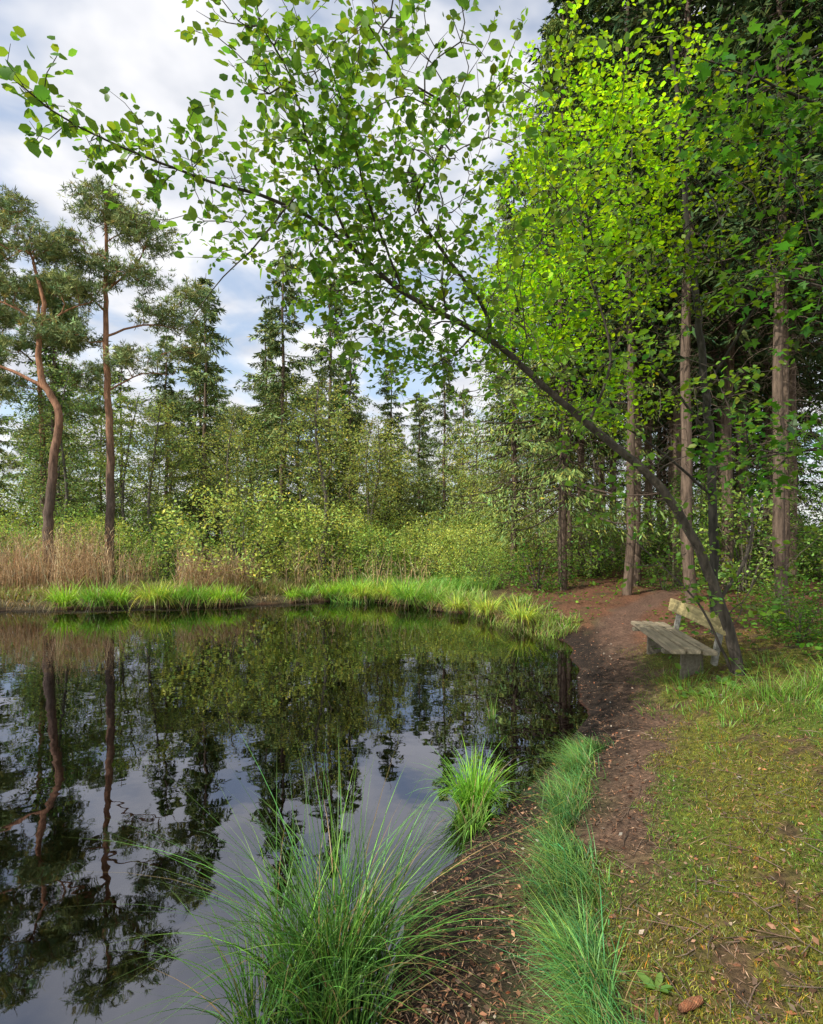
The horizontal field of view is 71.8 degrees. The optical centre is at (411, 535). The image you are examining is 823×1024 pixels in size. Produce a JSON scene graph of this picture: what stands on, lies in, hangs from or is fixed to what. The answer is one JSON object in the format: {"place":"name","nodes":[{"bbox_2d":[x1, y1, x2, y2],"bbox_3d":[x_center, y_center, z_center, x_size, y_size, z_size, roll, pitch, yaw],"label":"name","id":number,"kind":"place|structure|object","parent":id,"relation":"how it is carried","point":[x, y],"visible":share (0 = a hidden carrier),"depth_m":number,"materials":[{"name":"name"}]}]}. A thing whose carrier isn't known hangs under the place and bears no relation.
{"place":"outdoors","nodes":[
{"label":"outdoors","id":0,"kind":"place"},
{"bbox_2d":[0,601,588,1023],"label":"pond water","id":1,"kind":"structure","parent":0,"point":[104,714],"depth_m":5.08,"materials":[{"name":"black liquid"}]},
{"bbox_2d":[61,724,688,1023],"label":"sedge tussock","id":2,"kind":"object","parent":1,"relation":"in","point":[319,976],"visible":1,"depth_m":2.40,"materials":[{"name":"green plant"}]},
{"bbox_2d":[0,533,822,1023],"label":"ground","id":3,"kind":"structure","parent":0,"point":[634,605],"depth_m":3.40,"materials":[{"name":"soil"}]},
{"bbox_2d":[0,240,23,407],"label":"pine tree","id":4,"kind":"object","parent":3,"relation":"on","point":[8,395],"visible":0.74,"depth_m":21.55,"materials":[{"name":"green plant"}]},
{"bbox_2d":[0,519,69,583],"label":"willow bush","id":5,"kind":"object","parent":3,"relation":"on","point":[9,529],"visible":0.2,"depth_m":20.04,"materials":[{"name":"green plant"}]},
{"bbox_2d":[0,271,105,548],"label":"spruce tree","id":6,"kind":"object","parent":3,"relation":"on","point":[55,369],"visible":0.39,"depth_m":26.84,"materials":[{"name":"green plant"}]},
{"bbox_2d":[0,184,111,582],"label":"pine tree","id":7,"kind":"object","parent":3,"relation":"on","point":[73,287],"visible":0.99,"depth_m":17.91,"materials":[{"name":"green plant"}]},
{"bbox_2d":[0,267,116,550],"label":"pine tree","id":8,"kind":"object","parent":3,"relation":"on","point":[96,370],"visible":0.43,"depth_m":27.45,"materials":[{"name":"green plant"}]},
{"bbox_2d":[0,347,120,561],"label":"birch tree","id":9,"kind":"object","parent":3,"relation":"on","point":[63,459],"visible":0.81,"depth_m":23.89,"materials":[{"name":"green plant"}]},
{"bbox_2d":[28,512,169,581],"bbox_3d":[-11.295,0.497,20.975,4.632,2.790,4.687,0,0,-7],"label":"willow bush","id":10,"kind":"object","parent":3,"relation":"on","point":[98,526],"visible":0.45,"depth_m":20.82,"materials":[{"name":"green plant"}]},
{"bbox_2d":[19,173,220,584],"bbox_3d":[-9.706,-5.050,19.068,6.570,13.828,2.984,0,0,0],"label":"pine tree","id":11,"kind":"object","parent":3,"relation":"on","point":[131,232],"visible":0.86,"depth_m":18.92,"materials":[{"name":"green plant"}]},
{"bbox_2d":[66,389,205,574],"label":"birch tree","id":12,"kind":"object","parent":3,"relation":"on","point":[122,500],"visible":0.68,"depth_m":24.79,"materials":[{"name":"green plant"}]},
{"bbox_2d":[114,333,200,562],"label":"spruce tree","id":13,"kind":"object","parent":3,"relation":"on","point":[163,387],"visible":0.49,"depth_m":28.90,"materials":[{"name":"green plant"}]},
{"bbox_2d":[103,394,222,571],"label":"birch tree","id":14,"kind":"object","parent":3,"relation":"on","point":[150,489],"visible":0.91,"depth_m":23.87,"materials":[{"name":"green plant"}]},
{"bbox_2d":[128,522,229,582],"bbox_3d":[-8.537,0.670,20.675,3.616,2.507,3.564,0,0,-41],"label":"willow bush","id":15,"kind":"object","parent":3,"relation":"on","point":[163,550],"visible":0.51,"depth_m":20.17,"materials":[{"name":"green plant"}]},
{"bbox_2d":[150,276,256,571],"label":"spruce tree","id":16,"kind":"object","parent":3,"relation":"on","point":[205,377],"visible":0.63,"depth_m":26.95,"materials":[{"name":"green plant"}]},
{"bbox_2d":[0,515,436,594],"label":"dry reeds","id":17,"kind":"object","parent":3,"relation":"on","point":[20,572],"visible":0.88,"depth_m":17.51,"materials":[{"name":"beige plant"}]},
{"bbox_2d":[178,407,293,568],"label":"birch tree","id":18,"kind":"object","parent":3,"relation":"on","point":[227,472],"visible":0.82,"depth_m":23.79,"materials":[{"name":"green plant"}]},
{"bbox_2d":[148,478,350,588],"bbox_3d":[-5.833,0.000,19.466,6.738,4.011,6.658,0,0,-41],"label":"willow bush","id":19,"kind":"object","parent":3,"relation":"on","point":[233,493],"visible":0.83,"depth_m":18.67,"materials":[{"name":"green leaf"},{"name":"bark"}]},
{"bbox_2d":[225,314,302,564],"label":"spruce tree","id":20,"kind":"object","parent":3,"relation":"on","point":[263,362],"visible":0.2,"depth_m":31.76,"materials":[{"name":"green plant"}]},
{"bbox_2d":[213,249,332,570],"bbox_3d":[-6.617,-5.940,27.197,5.576,15.881,5.405,0,0,35],"label":"spruce tree","id":21,"kind":"object","parent":3,"relation":"on","point":[275,328],"visible":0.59,"depth_m":26.92,"materials":[{"name":"green plant"}]},
{"bbox_2d":[0,569,550,630],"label":"bank grass","id":22,"kind":"structure","parent":3,"relation":"on","point":[448,594],"depth_m":15.97,"materials":[{"name":"green plant"}]},
{"bbox_2d":[240,379,370,570],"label":"birch tree","id":23,"kind":"object","parent":3,"relation":"on","point":[297,445],"visible":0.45,"depth_m":27.37,"materials":[{"name":"green plant"}]},
{"bbox_2d":[258,370,371,578],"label":"birch tree","id":24,"kind":"object","parent":3,"relation":"on","point":[322,480],"visible":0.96,"depth_m":21.67,"materials":[{"name":"green plant"}]},
{"bbox_2d":[252,496,407,583],"bbox_3d":[-2.965,0.299,20.743,5.566,3.314,5.500,0,0,-6],"label":"willow bush","id":25,"kind":"object","parent":3,"relation":"on","point":[356,528],"visible":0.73,"depth_m":19.88,"materials":[{"name":"green plant"}]},
{"bbox_2d":[285,271,381,542],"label":"spruce tree","id":26,"kind":"object","parent":3,"relation":"on","point":[330,368],"visible":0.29,"depth_m":29.80,"materials":[{"name":"green plant"}]},
{"bbox_2d":[307,339,382,557],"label":"spruce tree","id":27,"kind":"object","parent":3,"relation":"on","point":[354,396],"visible":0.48,"depth_m":27.91,"materials":[{"name":"green plant"}]},
{"bbox_2d":[324,521,426,580],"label":"willow bush","id":28,"kind":"object","parent":3,"relation":"on","point":[379,548],"visible":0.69,"depth_m":19.76,"materials":[{"name":"green plant"}]},
{"bbox_2d":[325,410,426,571],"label":"birch tree","id":29,"kind":"object","parent":3,"relation":"on","point":[368,497],"visible":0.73,"depth_m":26.70,"materials":[{"name":"green plant"}]},
{"bbox_2d":[0,0,822,675],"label":"alder tree","id":30,"kind":"object","parent":3,"relation":"on","point":[344,110],"visible":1,"depth_m":4.35,"materials":[{"name":"green plant"}]},
{"bbox_2d":[0,37,822,577],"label":"background forest","id":31,"kind":"object","parent":3,"relation":"on","point":[422,503],"visible":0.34,"depth_m":29.72,"materials":[{"name":"green plant"}]},
{"bbox_2d":[369,519,476,579],"bbox_3d":[0.595,0.599,20.306,4.394,2.616,4.342,0,0,-13],"label":"willow bush","id":32,"kind":"object","parent":3,"relation":"on","point":[411,539],"visible":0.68,"depth_m":20.06,"materials":[{"name":"green leaf"},{"name":"bark"}]},
{"bbox_2d":[396,523,506,577],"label":"willow bush","id":33,"kind":"object","parent":3,"relation":"on","point":[444,537],"visible":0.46,"depth_m":20.02,"materials":[{"name":"green plant"}]},
{"bbox_2d":[406,718,526,850],"bbox_3d":[0.461,1.801,4.117,0.927,0.661,1.112,0,0,36],"label":"sedge tussock","id":34,"kind":"object","parent":3,"relation":"on","point":[474,788],"visible":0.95,"depth_m":4.04,"materials":[{"name":"green plant"}]},
{"bbox_2d":[423,523,534,587],"bbox_3d":[2.118,0.726,19.167,3.808,2.267,3.763,0,0,-8],"label":"shrub","id":35,"kind":"object","parent":3,"relation":"on","point":[467,532],"visible":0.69,"depth_m":18.64,"materials":[{"name":"green leaf"},{"name":"bark"}]},
{"bbox_2d":[454,543,530,589],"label":"shrub","id":36,"kind":"object","parent":3,"relation":"on","point":[494,550],"visible":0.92,"depth_m":17.31,"materials":[{"name":"green plant"}]},
{"bbox_2d":[436,150,580,578],"bbox_3d":[3.321,-5.929,19.756,5.031,15.399,6.427,0,0,16],"label":"spruce tree","id":37,"kind":"object","parent":3,"relation":"on","point":[512,449],"visible":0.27,"depth_m":19.90,"materials":[{"name":"green plant"}]},
{"bbox_2d":[478,506,595,571],"bbox_3d":[4.619,0.148,22.206,4.687,2.790,4.632,0,0,-9],"label":"shrub","id":38,"kind":"object","parent":3,"relation":"on","point":[534,560],"visible":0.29,"depth_m":21.51,"materials":[{"name":"green plant"}]},
{"bbox_2d":[492,536,587,591],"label":"shrub","id":39,"kind":"object","parent":3,"relation":"on","point":[541,582],"visible":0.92,"depth_m":16.08,"materials":[{"name":"green plant"}]},
{"bbox_2d":[445,1,695,590],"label":"spruce tree","id":40,"kind":"object","parent":3,"relation":"on","point":[561,471],"visible":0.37,"depth_m":16.02,"materials":[{"name":"green plant"}]},
{"bbox_2d":[470,0,672,577],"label":"spruce tree","id":41,"kind":"object","parent":3,"relation":"on","point":[557,3],"visible":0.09,"depth_m":18.88,"materials":[{"name":"green plant"}]},
{"bbox_2d":[462,731,698,1023],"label":"bank grass strip","id":42,"kind":"object","parent":3,"relation":"on","point":[575,952],"visible":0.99,"depth_m":2.57,"materials":[{"name":"green plant"}]},
{"bbox_2d":[495,0,665,572],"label":"spruce tree","id":43,"kind":"object","parent":3,"relation":"on","point":[581,448],"visible":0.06,"depth_m":20.11,"materials":[{"name":"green plant"}]},
{"bbox_2d":[529,122,667,548],"bbox_3d":[8.324,-9.797,25.242,5.908,22.202,6.028,0,0,28],"label":"spruce tree","id":44,"kind":"object","parent":3,"relation":"on","point":[601,471],"visible":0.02,"depth_m":24.90,"materials":[{"name":"green plant"}]},
{"bbox_2d":[378,600,822,1023],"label":"leaf litter","id":45,"kind":"object","parent":3,"relation":"on","point":[424,1006],"visible":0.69,"depth_m":2.64,"materials":[{"name":"brown plant"}]},
{"bbox_2d":[574,5,641,567],"bbox_3d":[7.880,-9.635,21.646,5.498,22.238,5.972,0,0,38],"label":"spruce tree","id":46,"kind":"object","parent":3,"relation":"on","point":[610,462],"visible":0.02,"depth_m":21.92,"materials":[{"name":"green plant"}]},
{"bbox_2d":[400,616,822,1023],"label":"twigs","id":47,"kind":"object","parent":3,"relation":"on","point":[711,938],"visible":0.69,"depth_m":2.74,"materials":[{"name":"brown wood"}]},
{"bbox_2d":[525,0,737,594],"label":"spruce tree","id":48,"kind":"object","parent":3,"relation":"on","point":[606,10],"visible":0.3,"depth_m":14.53,"materials":[{"name":"green plant"}]},
{"bbox_2d":[455,0,822,633],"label":"beech tree","id":49,"kind":"object","parent":3,"relation":"on","point":[678,171],"visible":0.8,"depth_m":7.02,"materials":[{"name":"green plant"}]},
{"bbox_2d":[584,34,695,558],"bbox_3d":[7.082,-7.499,18.773,4.498,18.195,4.886,0,0,28],"label":"spruce tree","id":50,"kind":"object","parent":3,"relation":"on","point":[641,345],"visible":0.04,"depth_m":18.39,"materials":[{"name":"green plant"}]},
{"bbox_2d":[469,592,822,765],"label":"path side grass","id":51,"kind":"structure","parent":3,"relation":"on","point":[553,624],"depth_m":5.46,"materials":[{"name":"green plant"}]},
{"bbox_2d":[525,0,772,585],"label":"spruce tree","id":52,"kind":"object","parent":3,"relation":"on","point":[636,574],"visible":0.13,"depth_m":15.74,"materials":[{"name":"green plant"}]},
{"bbox_2d":[635,971,673,992],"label":"broadleaf weed","id":53,"kind":"object","parent":3,"relation":"on","point":[644,978],"visible":1,"depth_m":2.18,"materials":[{"name":"green plant"}]},
{"bbox_2d":[500,561,822,689],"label":"ground cover plants","id":54,"kind":"object","parent":3,"relation":"on","point":[738,671],"visible":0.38,"depth_m":11.22,"materials":[{"name":"green plant"}]},
{"bbox_2d":[593,75,738,571],"bbox_3d":[8.726,-7.612,19.259,4.886,18.195,4.498,0,0,-3],"label":"spruce tree","id":55,"kind":"object","parent":3,"relation":"on","point":[670,465],"visible":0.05,"depth_m":19.45,"materials":[{"name":"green plant"}]},
{"bbox_2d":[531,477,822,595],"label":"forest undergrowth","id":56,"kind":"object","parent":3,"relation":"on","point":[809,553],"visible":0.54,"depth_m":15.64,"materials":[{"name":"green leaves"}]},
{"bbox_2d":[631,598,725,679],"bbox_3d":[3.356,1.368,7.272,0.679,0.924,2.179,0,0,9],"label":"wooden bench","id":57,"kind":"object","parent":3,"relation":"on","point":[669,639],"visible":0.91,"depth_m":6.82,"materials":[{"name":"grey wood"}]},
{"bbox_2d":[639,467,740,558],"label":"young beech tree","id":58,"kind":"object","parent":3,"relation":"on","point":[693,500],"visible":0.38,"depth_m":15.51,"materials":[{"name":"green plant"}]},
{"bbox_2d":[678,995,703,1012],"bbox_3d":[1.006,1.691,2.052,0.113,0.036,0.035,0,0,-21],"label":"pine cone","id":59,"kind":"object","parent":3,"relation":"on","point":[686,1005],"visible":0.96,"depth_m":2.04,"materials":[{"name":"brown plant"}]},
{"bbox_2d":[569,621,822,1023],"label":"moss","id":60,"kind":"object","parent":3,"relation":"on","point":[802,969],"visible":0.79,"depth_m":2.81,"materials":[{"name":"green plant"}]},
{"bbox_2d":[600,0,792,585],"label":"spruce tree","id":61,"kind":"object","parent":3,"relation":"on","point":[677,415],"visible":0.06,"depth_m":15.91,"materials":[{"name":"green plant"}]},
{"bbox_2d":[579,0,821,602],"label":"spruce tree","id":62,"kind":"object","parent":3,"relation":"on","point":[687,436],"visible":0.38,"depth_m":12.87,"materials":[{"name":"green plant"}]},
{"bbox_2d":[582,0,822,588],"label":"spruce tree","id":63,"kind":"object","parent":3,"relation":"on","point":[725,419],"visible":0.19,"depth_m":14.83,"materials":[{"name":"green plant"}]},
{"bbox_2d":[652,232,769,563],"bbox_3d":[11.235,-8.796,21.197,4.998,20.217,5.429,0,0,-2],"label":"spruce tree","id":64,"kind":"object","parent":3,"relation":"on","point":[721,402],"depth_m":20.99,"materials":[{"name":"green plant"}]},
{"bbox_2d":[715,677,733,683],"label":"broadleaf weed","id":65,"kind":"object","parent":3,"relation":"on","point":[724,681],"visible":0.78,"depth_m":5.92,"materials":[{"name":"green plant"}]},
{"bbox_2d":[648,0,822,506],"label":"maple tree","id":66,"kind":"object","parent":3,"relation":"on","point":[755,74],"visible":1,"depth_m":4.63,"materials":[{"name":"green plant"}]},
{"bbox_2d":[727,681,745,689],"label":"broadleaf weed","id":67,"kind":"object","parent":3,"relation":"on","point":[733,685],"visible":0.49,"depth_m":5.73,"materials":[{"name":"green plant"}]},
{"bbox_2d":[656,0,822,596],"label":"spruce tree","id":68,"kind":"object","parent":3,"relation":"on","point":[787,375],"visible":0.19,"depth_m":12.47,"materials":[{"name":"green plant"}]},
{"bbox_2d":[663,17,822,568],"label":"spruce tree","id":69,"kind":"object","parent":3,"relation":"on","point":[804,371],"visible":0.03,"depth_m":18.81,"materials":[{"name":"green plant"}]},
{"bbox_2d":[666,0,822,608],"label":"spruce tree","id":70,"kind":"object","parent":3,"relation":"on","point":[779,515],"visible":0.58,"depth_m":11.19,"materials":[{"name":"green plant"}]},
{"bbox_2d":[670,4,822,577],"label":"spruce tree","id":71,"kind":"object","parent":3,"relation":"on","point":[741,486],"visible":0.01,"depth_m":16.88,"materials":[{"name":"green plant"}]},
{"bbox_2d":[707,1,822,581],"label":"spruce tree","id":72,"kind":"object","parent":3,"relation":"on","point":[793,408],"visible":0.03,"depth_m":15.46,"materials":[{"name":"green plant"}]},
{"bbox_2d":[737,572,822,629],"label":"shrub","id":73,"kind":"object","parent":3,"relation":"on","point":[790,585],"visible":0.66,"depth_m":8.37,"materials":[{"name":"green leaves"}]},
{"bbox_2d":[755,588,822,650],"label":"shrub","id":74,"kind":"object","parent":3,"relation":"on","point":[803,632],"visible":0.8,"depth_m":7.17,"materials":[{"name":"green leaves"}]},
{"bbox_2d":[759,1,822,341],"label":"spruce tree","id":75,"kind":"object","parent":3,"relation":"on","point":[804,94],"visible":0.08,"depth_m":12.15,"materials":[{"name":"green plant"}]},
{"bbox_2d":[761,402,822,559],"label":"young beech tree","id":76,"kind":"object","parent":3,"relation":"on","point":[810,490],"visible":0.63,"depth_m":12.82,"materials":[{"name":"green plant"}]},
{"bbox_2d":[796,35,822,451],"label":"spruce tree","id":77,"kind":"object","parent":3,"relation":"on","point":[814,310],"visible":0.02,"depth_m":16.63,"materials":[{"name":"green plant"}]},
{"bbox_2d":[801,616,822,661],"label":"shrub","id":78,"kind":"object","parent":3,"relation":"on","point":[821,636],"visible":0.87,"depth_m":6.16,"materials":[{"name":"green plant"}]},
{"bbox_2d":[0,0,822,536],"label":"sky","id":79,"kind":"structure","parent":0,"point":[128,47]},
{"bbox_2d":[486,690,498,719],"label":"water grass","id":80,"kind":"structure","parent":0,"point":[493,716],"depth_m":6.22,"materials":[{"name":"green plant"}]}
]}

